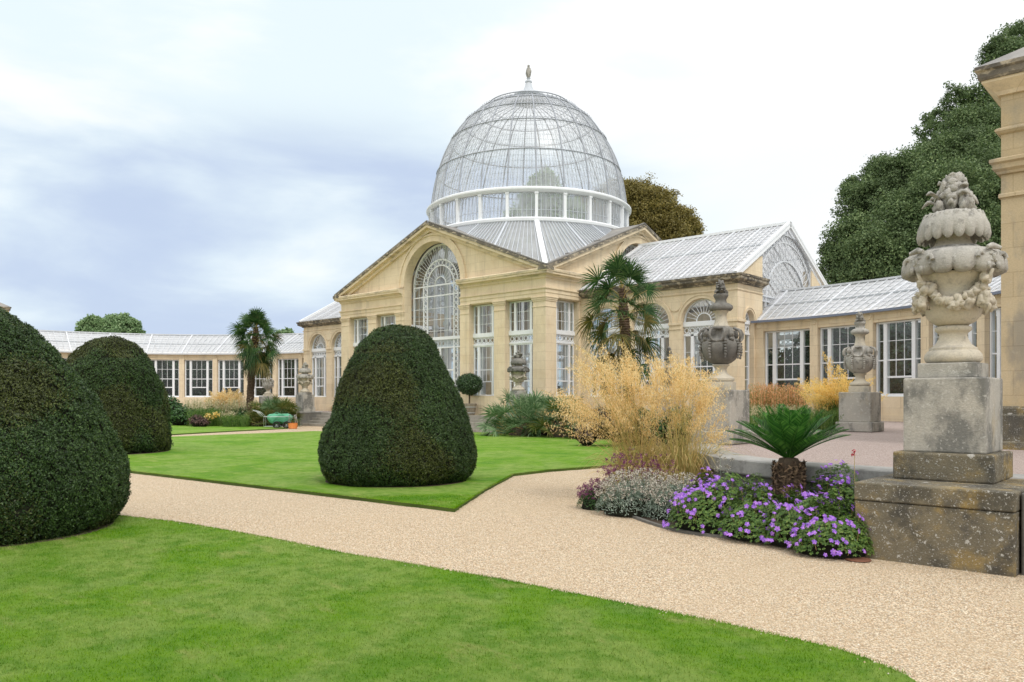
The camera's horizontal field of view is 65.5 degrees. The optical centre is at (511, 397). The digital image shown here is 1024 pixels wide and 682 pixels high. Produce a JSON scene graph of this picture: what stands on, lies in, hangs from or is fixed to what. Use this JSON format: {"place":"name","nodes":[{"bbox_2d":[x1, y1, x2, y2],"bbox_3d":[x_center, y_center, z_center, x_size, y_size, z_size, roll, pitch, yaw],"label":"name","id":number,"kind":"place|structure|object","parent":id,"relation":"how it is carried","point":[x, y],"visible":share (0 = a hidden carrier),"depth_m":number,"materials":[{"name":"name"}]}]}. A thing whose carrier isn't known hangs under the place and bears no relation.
{"place":"outdoors","nodes":[
{"label":"outdoors","id":0,"kind":"place"},
{"bbox_2d":[158,361,189,393],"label":"indoor plant","id":1,"kind":"object","parent":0,"point":[163,372],"visible":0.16,"depth_m":60.95,"materials":[{"name":"green plant"}]},
{"bbox_2d":[166,371,189,395],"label":"indoor plant","id":2,"kind":"object","parent":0,"point":[176,385],"visible":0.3,"depth_m":59.63,"materials":[{"name":"green plant"}]},
{"bbox_2d":[187,370,209,395],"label":"indoor plant","id":3,"kind":"object","parent":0,"point":[196,382],"visible":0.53,"depth_m":59.96,"materials":[{"name":"green plant"}]},
{"bbox_2d":[170,424,286,434],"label":"lawn","id":4,"kind":"structure","parent":0,"point":[181,429],"depth_m":38.81,"materials":[{"name":"plant"}]},
{"bbox_2d":[168,394,185,422],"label":"evergreen shrub","id":5,"kind":"object","parent":4,"relation":"on","point":[174,403],"visible":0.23,"depth_m":45.27,"materials":[{"name":"green plant"}]},
{"bbox_2d":[170,406,199,424],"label":"evergreen shrub","id":6,"kind":"object","parent":4,"relation":"on","point":[178,416],"visible":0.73,"depth_m":44.18,"materials":[{"name":"green plant"}]},
{"bbox_2d":[187,414,209,426],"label":"purple shrub","id":7,"kind":"object","parent":4,"relation":"on","point":[196,421],"visible":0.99,"depth_m":42.38,"materials":[{"name":"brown plant"}]},
{"bbox_2d":[183,406,225,425],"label":"tufted grass","id":8,"kind":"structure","parent":4,"relation":"on","point":[214,422],"depth_m":43.57,"materials":[{"name":"plant"}]},
{"bbox_2d":[219,414,252,426],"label":"tufted grass","id":9,"kind":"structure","parent":4,"relation":"on","point":[235,421],"depth_m":42.48,"materials":[{"name":"plant"}]},
{"bbox_2d":[245,409,274,425],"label":"shrub","id":10,"kind":"object","parent":4,"relation":"on","point":[257,421],"visible":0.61,"depth_m":43.16,"materials":[{"name":"green plant"}]},
{"bbox_2d":[253,410,296,428],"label":"garden cart","id":11,"kind":"object","parent":4,"relation":"on","point":[277,419],"visible":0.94,"depth_m":41.08,"materials":[{"name":"metal"}]},
{"bbox_2d":[220,367,243,394],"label":"indoor plant","id":12,"kind":"object","parent":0,"point":[233,378],"visible":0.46,"depth_m":59.84,"materials":[{"name":"green plant"}]},
{"bbox_2d":[259,396,276,405],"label":"stone pedestal","id":13,"kind":"object","parent":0,"point":[261,398],"visible":0.17,"depth_m":49.98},
{"bbox_2d":[262,369,273,395],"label":"garden urn","id":14,"kind":"object","parent":13,"relation":"on","point":[268,387],"visible":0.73,"depth_m":50.14,"materials":[{"name":"stone"}]},
{"bbox_2d":[271,360,294,383],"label":"indoor plant","id":15,"kind":"object","parent":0,"point":[289,366],"visible":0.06,"depth_m":60.51,"materials":[{"name":"green plant"}]},
{"bbox_2d":[128,431,635,511],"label":"lawn","id":16,"kind":"structure","parent":0,"point":[289,460],"depth_m":19.04,"materials":[{"name":"plant"}]},
{"bbox_2d":[66,335,173,454],"bbox_3d":[-11.489,-0.106,22.877,3.401,3.417,3.296,0,0,42],"label":"topiary yew","id":17,"kind":"object","parent":16,"relation":"on","point":[120,376],"visible":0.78,"depth_m":22.10,"materials":[{"name":"green plant"}]},
{"bbox_2d":[317,323,477,486],"bbox_3d":[-2.149,0.105,15.037,3.013,3.032,3.019,0,0,42],"label":"topiary yew","id":18,"kind":"object","parent":16,"relation":"on","point":[399,416],"visible":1,"depth_m":14.06,"materials":[{"name":"green plant"}]},
{"bbox_2d":[474,388,563,436],"bbox_3d":[0.775,0.847,33.298,4.580,2.664,5.018,0,0,42],"label":"dwarf fan palm","id":19,"kind":"object","parent":16,"relation":"on","point":[514,424],"visible":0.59,"depth_m":32.43,"materials":[{"name":"green plant"}]},
{"bbox_2d":[572,407,632,445],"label":"bronze shrub","id":20,"kind":"object","parent":16,"relation":"on","point":[583,442],"visible":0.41,"depth_m":25.32,"materials":[{"name":"brown plant"}]},
{"bbox_2d":[619,402,691,446],"bbox_3d":[5.303,0.912,25.884,4.275,1.624,2.033,0,0,6],"label":"evergreen shrub","id":21,"kind":"object","parent":16,"relation":"on","point":[661,429],"visible":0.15,"depth_m":25.51,"materials":[{"name":"green plant"}]},
{"bbox_2d":[0,466,915,681],"bbox_3d":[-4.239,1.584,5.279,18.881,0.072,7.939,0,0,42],"label":"lawn","id":22,"kind":"structure","parent":0,"point":[445,656],"depth_m":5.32,"materials":[{"name":"plant"}]},
{"bbox_2d":[0,306,131,546],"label":"topiary yew","id":23,"kind":"object","parent":22,"relation":"on","point":[65,465],"visible":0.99,"depth_m":8.88,"materials":[{"name":"green plant"}]},
{"bbox_2d":[0,0,1023,394],"label":"sky","id":24,"kind":"structure","parent":0,"point":[176,166],"materials":[{"name":"white"}]},
{"bbox_2d":[121,425,1023,681],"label":"gravel path","id":25,"kind":"structure","parent":0,"point":[545,495],"depth_m":7.64,"materials":[{"name":"gravel"}]},
{"bbox_2d":[296,411,322,425],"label":"stone block","id":26,"kind":"structure","parent":25,"relation":"on","point":[306,416],"depth_m":45.85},
{"bbox_2d":[296,395,314,411],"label":"stone pedestal","id":27,"kind":"object","parent":26,"relation":"on","point":[305,403],"visible":0.79,"depth_m":46.16,"materials":[{"name":"stone"}]},
{"bbox_2d":[296,362,313,394],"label":"garden urn","id":28,"kind":"object","parent":27,"relation":"on","point":[304,378],"visible":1,"depth_m":46.23,"materials":[{"name":"grey stone"}]},
{"bbox_2d":[302,412,495,431],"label":"garden steps","id":29,"kind":"structure","parent":25,"relation":"on","point":[324,417],"depth_m":44.43,"materials":[{"name":"stone"}]},
{"bbox_2d":[456,373,482,414],"bbox_3d":[-2.077,-0.186,38.586,1.368,2.068,1.404,0,0,42],"label":"potted bay tree","id":30,"kind":"object","parent":29,"relation":"on","point":[469,383],"visible":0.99,"depth_m":38.28,"materials":[{"name":"green plant"}]},
{"bbox_2d":[607,447,680,527],"bbox_3d":[3.823,1.600,17.988,3.453,0.040,19.579,0,0,7],"label":"flower bed","id":31,"kind":"object","parent":25,"relation":"on","point":[656,521],"visible":0.06,"depth_m":10.25,"materials":[{"name":"soil"}]},
{"bbox_2d":[576,477,614,510],"bbox_3d":[1.262,1.376,11.502,0.687,0.462,0.603,0,0,8],"label":"oregano","id":32,"kind":"object","parent":31,"relation":"on","point":[590,500],"visible":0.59,"depth_m":11.39,"materials":[{"name":"purple plant"}]},
{"bbox_2d":[542,337,702,483],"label":"golden oat grass","id":33,"kind":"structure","parent":31,"relation":"on","point":[627,408],"depth_m":12.25,"materials":[{"name":"plant"}]},
{"bbox_2d":[597,447,664,505],"bbox_3d":[1.702,1.143,11.355,1.039,0.891,0.597,0,0,8],"label":"oregano","id":34,"kind":"object","parent":31,"relation":"on","point":[624,462],"visible":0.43,"depth_m":11.31,"materials":[{"name":"purple plant"}]},
{"bbox_2d":[593,467,682,516],"bbox_3d":[1.739,1.263,10.902,1.250,0.641,0.935,0,0,8],"label":"santolina","id":35,"kind":"object","parent":31,"relation":"on","point":[628,502],"visible":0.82,"depth_m":10.71,"materials":[{"name":"plant"}]},
{"bbox_2d":[641,454,682,486],"bbox_3d":[2.095,1.178,11.197,0.630,0.807,0.539,0,0,8],"label":"oregano","id":36,"kind":"object","parent":31,"relation":"on","point":[662,473],"visible":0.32,"depth_m":11.18,"materials":[{"name":"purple plant"}]},
{"bbox_2d":[642,471,710,520],"bbox_3d":[2.206,1.273,10.496,0.987,0.617,0.896,0,0,8],"label":"santolina","id":37,"kind":"object","parent":31,"relation":"on","point":[660,507],"visible":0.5,"depth_m":10.38,"materials":[{"name":"plant"}]},
{"bbox_2d":[619,350,751,490],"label":"golden oat grass","id":38,"kind":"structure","parent":31,"relation":"on","point":[689,460],"depth_m":11.93,"materials":[{"name":"plant"}]},
{"bbox_2d":[662,466,769,534],"bbox_3d":[2.487,1.214,9.604,1.345,0.731,1.120,0,0,8],"label":"purple geranium","id":39,"kind":"object","parent":31,"relation":"on","point":[699,511],"visible":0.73,"depth_m":9.35,"materials":[{"name":"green plant"}]},
{"bbox_2d":[716,472,809,543],"bbox_3d":[2.910,1.218,9.044,1.183,0.724,1.010,0,0,-4],"label":"purple geranium","id":40,"kind":"object","parent":31,"relation":"on","point":[741,523],"visible":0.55,"depth_m":8.88,"materials":[{"name":"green plant"}]},
{"bbox_2d":[726,404,850,502],"bbox_3d":[3.403,0.857,9.726,1.428,1.565,1.532,0,0,42],"label":"cycad","id":41,"kind":"object","parent":31,"relation":"on","point":[787,435],"visible":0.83,"depth_m":9.59,"materials":[{"name":"green plant"}]},
{"bbox_2d":[755,490,853,547],"bbox_3d":[3.258,1.282,8.646,1.250,0.596,1.044,0,0,-9],"label":"purple geranium","id":42,"kind":"object","parent":31,"relation":"on","point":[788,516],"visible":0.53,"depth_m":8.44,"materials":[{"name":"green plant"}]},
{"bbox_2d":[787,491,873,557],"bbox_3d":[3.292,1.278,8.156,0.983,0.605,0.812,0,0,-9],"label":"purple geranium","id":43,"kind":"object","parent":31,"relation":"on","point":[831,536],"visible":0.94,"depth_m":7.92,"materials":[{"name":"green plant"}]},
{"bbox_2d":[807,460,859,514],"bbox_3d":[3.678,1.135,9.009,1.019,0.890,0.851,0,0,-9],"label":"purple geranium","id":44,"kind":"object","parent":31,"relation":"on","point":[842,481],"visible":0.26,"depth_m":8.91,"materials":[{"name":"green plant"}]},
{"bbox_2d":[608,478,759,542],"bbox_3d":[2.072,1.594,11.786,1.439,0.052,7.776,0,0,-12],"label":"bed edging","id":45,"kind":"object","parent":25,"relation":"on","point":[679,530],"visible":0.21,"depth_m":9.44,"materials":[{"name":"stone"}]},
{"bbox_2d":[854,474,1023,576],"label":"stone block","id":46,"kind":"structure","parent":25,"relation":"on","point":[974,527],"depth_m":7.50,"materials":[{"name":"stone"}]},
{"bbox_2d":[893,377,1012,483],"bbox_3d":[4.662,0.321,8.418,0.930,1.055,0.930,0,0,42],"label":"stone pedestal","id":47,"kind":"object","parent":46,"relation":"on","point":[952,429],"visible":1,"depth_m":8.11,"materials":[{"name":"stone"}]},
{"bbox_2d":[901,171,1007,377],"bbox_3d":[4.662,-1.295,8.418,0.991,2.176,0.976,0,0,29],"label":"garden urn","id":48,"kind":"object","parent":47,"relation":"on","point":[953,270],"visible":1,"depth_m":8.20,"materials":[{"name":"grey stone"}]},
{"bbox_2d":[192,409,1023,473],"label":"terrace","id":49,"kind":"structure","parent":0,"point":[879,448],"depth_m":13.17,"materials":[{"name":"stone"}]},
{"bbox_2d":[38,65,1000,421],"bbox_3d":[-2.121,-9.340,43.385,71.576,20.480,25.342,0,0,42],"label":"conservatory","id":50,"kind":"object","parent":49,"relation":"on","point":[494,311],"visible":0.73,"depth_m":39.25,"materials":[{"name":"stone"}]},
{"bbox_2d":[155,360,178,396],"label":"window","id":51,"kind":"structure","parent":50,"relation":"in","point":[173,361],"depth_m":58.44,"materials":[{"name":"white paint"}]},
{"bbox_2d":[185,360,212,396],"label":"window","id":52,"kind":"structure","parent":50,"relation":"in","point":[207,369],"depth_m":58.64,"materials":[{"name":"white paint"}]},
{"bbox_2d":[218,360,243,396],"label":"window","id":53,"kind":"structure","parent":50,"relation":"in","point":[224,369],"depth_m":58.57,"materials":[{"name":"white paint"}]},
{"bbox_2d":[278,359,297,396],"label":"window","id":54,"kind":"structure","parent":50,"relation":"in","point":[283,378],"depth_m":57.24,"materials":[{"name":"white paint"}]},
{"bbox_2d":[312,334,325,396],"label":"window","id":55,"kind":"structure","parent":50,"relation":"in","point":[319,350],"depth_m":52.86,"materials":[{"name":"white paint"}]},
{"bbox_2d":[334,333,340,394],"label":"window","id":56,"kind":"structure","parent":50,"relation":"in","point":[337,349],"depth_m":51.35,"materials":[{"name":"white paint"}]},
{"bbox_2d":[353,318,367,346],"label":"window","id":57,"kind":"structure","parent":50,"relation":"in","point":[358,320],"depth_m":45.72,"materials":[{"name":"white paint"}]},
{"bbox_2d":[413,244,459,386],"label":"arched window","id":58,"kind":"structure","parent":50,"relation":"in","point":[455,339],"depth_m":41.57,"materials":[{"name":"white paint"}]},
{"bbox_2d":[420,273,459,315],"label":"arched window","id":59,"kind":"structure","parent":50,"relation":"in","point":[431,304],"depth_m":51.31,"materials":[{"name":"glass"}]},
{"bbox_2d":[473,304,493,395],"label":"window","id":60,"kind":"structure","parent":50,"relation":"in","point":[486,335],"depth_m":39.06,"materials":[{"name":"white paint"}]},
{"bbox_2d":[509,300,532,393],"bbox_3d":[0.553,-2.305,37.272,1.748,4.470,0.180,0,0,42],"label":"window","id":61,"kind":"structure","parent":50,"relation":"in","point":[519,333],"depth_m":37.38,"materials":[{"name":"white paint"}]},
{"bbox_2d":[525,335,531,393],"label":"window","id":62,"kind":"structure","parent":50,"relation":"in","point":[527,354],"depth_m":56.57,"materials":[{"name":"white paint"}]},
{"bbox_2d":[556,300,574,395],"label":"window","id":63,"kind":"structure","parent":50,"relation":"in","point":[563,333],"depth_m":37.64,"materials":[{"name":"white paint"}]},
{"bbox_2d":[590,308,619,396],"bbox_3d":[4.451,-2.115,37.191,1.898,4.170,0.170,0,0,42],"label":"window","id":64,"kind":"structure","parent":50,"relation":"in","point":[610,331],"depth_m":37.07,"materials":[{"name":"white paint"}]},
{"bbox_2d":[634,303,668,396],"bbox_3d":[6.305,-2.115,35.514,1.898,4.170,0.170,0,0,42],"label":"window","id":65,"kind":"structure","parent":50,"relation":"in","point":[663,337],"depth_m":35.28,"materials":[{"name":"white paint"}]},
{"bbox_2d":[683,299,714,396],"bbox_3d":[8.159,-2.115,33.837,1.898,4.170,0.170,0,0,42],"label":"window","id":66,"kind":"structure","parent":50,"relation":"in","point":[704,324],"depth_m":34.10,"materials":[{"name":"white paint"}]},
{"bbox_2d":[745,313,749,389],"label":"window","id":67,"kind":"structure","parent":50,"relation":"in","point":[747,323],"depth_m":33.76,"materials":[{"name":"white paint"}]},
{"bbox_2d":[755,230,812,331],"bbox_3d":[12.540,-5.313,36.386,0.135,4.826,7.030,0,0,42],"label":"gable window","id":68,"kind":"structure","parent":50,"relation":"in","point":[790,239],"depth_m":36.36,"materials":[{"name":"metal"}]},
{"bbox_2d":[765,329,809,392],"bbox_3d":[11.424,-1.390,32.916,0.190,2.800,2.117,0,0,-42],"label":"window","id":69,"kind":"structure","parent":50,"relation":"in","point":[802,346],"depth_m":33.14,"materials":[{"name":"white paint"}]},
{"bbox_2d":[778,332,799,359],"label":"window","id":70,"kind":"structure","parent":50,"relation":"in","point":[780,337],"depth_m":41.22,"materials":[{"name":"glass"}]},
{"bbox_2d":[820,325,864,384],"bbox_3d":[12.907,-1.390,30.980,0.190,2.800,2.117,0,0,-33],"label":"window","id":71,"kind":"structure","parent":50,"relation":"in","point":[830,329],"depth_m":31.45,"materials":[{"name":"white paint"}]},
{"bbox_2d":[876,318,920,396],"bbox_3d":[14.046,-1.390,28.825,0.190,2.800,2.117,0,0,-23],"label":"window","id":72,"kind":"structure","parent":50,"relation":"in","point":[886,360],"depth_m":29.31,"materials":[{"name":"white paint"}]},
{"bbox_2d":[933,322,976,346],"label":"window","id":73,"kind":"structure","parent":50,"relation":"in","point":[972,334],"depth_m":25.86,"materials":[{"name":"white paint"}]},
{"bbox_2d":[990,308,1000,377],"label":"window","id":74,"kind":"structure","parent":50,"relation":"in","point":[992,314],"depth_m":25.05,"materials":[{"name":"white paint"}]},
{"bbox_2d":[768,347,785,385],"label":"indoor plant","id":75,"kind":"object","parent":49,"relation":"on","point":[770,356],"visible":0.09,"depth_m":37.33,"materials":[{"name":"green plant"}]},
{"bbox_2d":[768,347,809,393],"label":"indoor plant","id":76,"kind":"object","parent":49,"relation":"on","point":[796,368],"visible":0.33,"depth_m":34.03,"materials":[{"name":"green plant"}]},
{"bbox_2d":[790,327,854,383],"bbox_3d":[13.868,-1.531,35.117,3.289,4.782,3.286,0,0,27],"label":"indoor plant","id":77,"kind":"object","parent":49,"relation":"on","point":[839,333],"visible":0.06,"depth_m":34.29,"materials":[{"name":"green plant"}]},
{"bbox_2d":[806,355,843,389],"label":"indoor plant","id":78,"kind":"object","parent":49,"relation":"on","point":[825,366],"visible":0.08,"depth_m":33.25,"materials":[{"name":"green plant"}]},
{"bbox_2d":[793,351,888,413],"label":"golden oat grass","id":79,"kind":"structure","parent":49,"relation":"on","point":[824,396],"depth_m":22.07,"materials":[{"name":"plant"}]},
{"bbox_2d":[836,392,883,431],"bbox_3d":[8.824,0.353,20.201,0.900,0.990,0.900,0,0,42],"label":"stone pedestal","id":80,"kind":"object","parent":49,"relation":"on","point":[861,411],"visible":0.9,"depth_m":19.89,"materials":[{"name":"stone"}]},
{"bbox_2d":[842,311,877,391],"bbox_3d":[8.824,-1.172,20.200,0.804,2.060,0.804,0,0,31],"label":"garden urn","id":81,"kind":"object","parent":80,"relation":"on","point":[859,362],"visible":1,"depth_m":20.03,"materials":[{"name":"stone"}]},
{"bbox_2d":[880,350,908,393],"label":"indoor plant","id":82,"kind":"object","parent":49,"relation":"on","point":[881,374],"visible":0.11,"depth_m":30.84,"materials":[{"name":"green plant"}]},
{"bbox_2d":[890,341,920,393],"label":"indoor plant","id":83,"kind":"object","parent":49,"relation":"on","point":[897,383],"visible":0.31,"depth_m":29.88,"materials":[{"name":"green plant"}]},
{"bbox_2d":[974,47,1023,449],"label":"stone pavilion","id":84,"kind":"structure","parent":49,"relation":"on","point":[1001,80],"depth_m":13.23,"materials":[{"name":"beige stone"}]},
{"bbox_2d":[655,395,682,416],"bbox_3d":[6.089,0.381,30.847,0.950,0.950,0.950,0,0,42],"label":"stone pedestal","id":85,"kind":"object","parent":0,"point":[664,407],"visible":0.04,"depth_m":30.53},
{"bbox_2d":[660,346,678,392],"bbox_3d":[6.089,-1.043,30.847,0.742,1.898,0.742,0,0,42],"label":"garden urn","id":86,"kind":"object","parent":85,"relation":"on","point":[668,355],"visible":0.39,"depth_m":30.73,"materials":[{"name":"stone"}]},
{"bbox_2d":[747,382,809,424],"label":"feather reed grass","id":87,"kind":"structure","parent":0,"point":[773,395],"depth_m":25.03,"materials":[{"name":"plant"}]},
{"bbox_2d":[749,404,811,427],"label":"fountain grass","id":88,"kind":"object","parent":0,"point":[754,422],"depth_m":22.36,"materials":[{"name":"plant"}]},
{"bbox_2d":[809,407,843,430],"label":"meadow grass","id":89,"kind":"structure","parent":0,"point":[833,419],"depth_m":20.68,"materials":[{"name":"plant"}]},
{"bbox_2d":[864,321,920,367],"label":"indoor plant","id":90,"kind":"object","parent":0,"point":[900,333],"visible":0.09,"depth_m":32.12,"materials":[{"name":"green plant"}]},
{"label":"bed soil","id":91,"kind":"structure","parent":0,"visible":0},
{"bbox_2d":[181,397,250,424],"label":"pale reed grass","id":92,"kind":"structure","parent":91,"relation":"on","point":[227,406],"depth_m":45.69,"materials":[{"name":"plant"}]},
{"bbox_2d":[206,387,244,412],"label":"golden oat grass","id":93,"kind":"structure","parent":91,"relation":"on","point":[222,395],"depth_m":46.56,"materials":[{"name":"plant"}]},
{"bbox_2d":[227,306,283,411],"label":"fan palm tree","id":94,"kind":"object","parent":91,"relation":"on","point":[255,359],"visible":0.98,"depth_m":45.64,"materials":[{"name":"green plant"}]},
{"bbox_2d":[243,394,302,426],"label":"dwarf fan palm","id":95,"kind":"object","parent":91,"relation":"on","point":[276,405],"visible":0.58,"depth_m":43.93,"materials":[{"name":"green plant"}]},
{"label":"ground","id":96,"kind":"structure","parent":0,"visible":0},
{"bbox_2d":[74,313,121,333],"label":"green tree","id":97,"kind":"object","parent":96,"relation":"on","point":[93,323],"visible":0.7,"depth_m":94.16,"materials":[{"name":"green plant"}]},
{"bbox_2d":[104,312,146,334],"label":"green tree","id":98,"kind":"object","parent":96,"relation":"on","point":[126,322],"visible":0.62,"depth_m":97.18,"materials":[{"name":"green plant"}]},
{"bbox_2d":[494,166,602,251],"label":"tree","id":99,"kind":"object","parent":96,"relation":"on","point":[558,201],"visible":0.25,"depth_m":64.70,"materials":[{"name":"green plant"}]},
{"bbox_2d":[583,171,707,392],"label":"copper tree","id":100,"kind":"object","parent":96,"relation":"on","point":[659,212],"visible":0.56,"depth_m":68.35,"materials":[{"name":"brown plant"}]},
{"bbox_2d":[552,421,1023,496],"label":"retaining wall","id":101,"kind":"structure","parent":96,"relation":"on","point":[742,465],"depth_m":10.47,"materials":[{"name":"stone"}]},
{"bbox_2d":[690,390,751,444],"bbox_3d":[3.907,0.353,14.900,0.860,0.990,0.860,0,0,42],"label":"stone pedestal","id":102,"kind":"object","parent":101,"relation":"on","point":[737,405],"visible":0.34,"depth_m":14.53,"materials":[{"name":"stone"}]},
{"bbox_2d":[698,279,743,389],"bbox_3d":[3.907,-1.182,14.900,0.812,2.080,0.812,0,0,25],"label":"garden urn","id":103,"kind":"object","parent":102,"relation":"on","point":[721,346],"visible":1,"depth_m":14.72,"materials":[{"name":"stone"}]},
{"bbox_2d":[816,98,1000,284],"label":"holm oak","id":104,"kind":"object","parent":96,"relation":"on","point":[873,234],"visible":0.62,"depth_m":50.55,"materials":[{"name":"green plant"}]},
{"bbox_2d":[911,17,1023,143],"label":"dark oak","id":105,"kind":"object","parent":96,"relation":"on","point":[1007,40],"visible":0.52,"depth_m":65.59,"materials":[{"name":"green plant"}]},
{"bbox_3d":[0.282,1.225,35.001,1.300,0.850,1.560,0,0,42],"label":"stone block","id":106,"kind":"object","parent":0,"visible":0},
{"bbox_2d":[506,394,528,414],"bbox_3d":[0.282,0.310,35.001,0.860,0.980,0.860,0,0,42],"label":"stone pedestal","id":107,"kind":"object","parent":106,"relation":"on","point":[516,395],"visible":0.13,"depth_m":34.70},
{"bbox_2d":[507,350,529,393],"bbox_3d":[0.282,-1.147,35.001,0.997,1.935,0.981,0,0,6],"label":"garden urn","id":108,"kind":"object","parent":107,"relation":"on","point":[518,370],"visible":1,"depth_m":34.75,"materials":[{"name":"grey stone"}]},
{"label":"bed soil","id":109,"kind":"structure","parent":0,"visible":0},
{"bbox_2d":[525,393,591,437],"bbox_3d":[2.134,0.813,31.802,3.563,2.312,3.342,0,0,42],"label":"dwarf fan palm","id":110,"kind":"object","parent":109,"relation":"on","point":[552,433],"visible":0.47,"depth_m":31.29,"materials":[{"name":"green plant"}]},
{"bbox_2d":[563,404,642,438],"bbox_3d":[3.648,0.907,29.970,3.433,1.523,1.704,0,0,4],"label":"evergreen shrub","id":111,"kind":"object","parent":109,"relation":"on","point":[572,426],"visible":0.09,"depth_m":29.86,"materials":[{"name":"green plant"}]},
{"bbox_2d":[574,248,666,406],"bbox_3d":[3.973,-1.953,29.108,3.257,7.106,3.584,0,0,-18],"label":"fan palm tree","id":112,"kind":"object","parent":109,"relation":"on","point":[619,268],"visible":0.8,"depth_m":28.79,"materials":[{"name":"green plant"}]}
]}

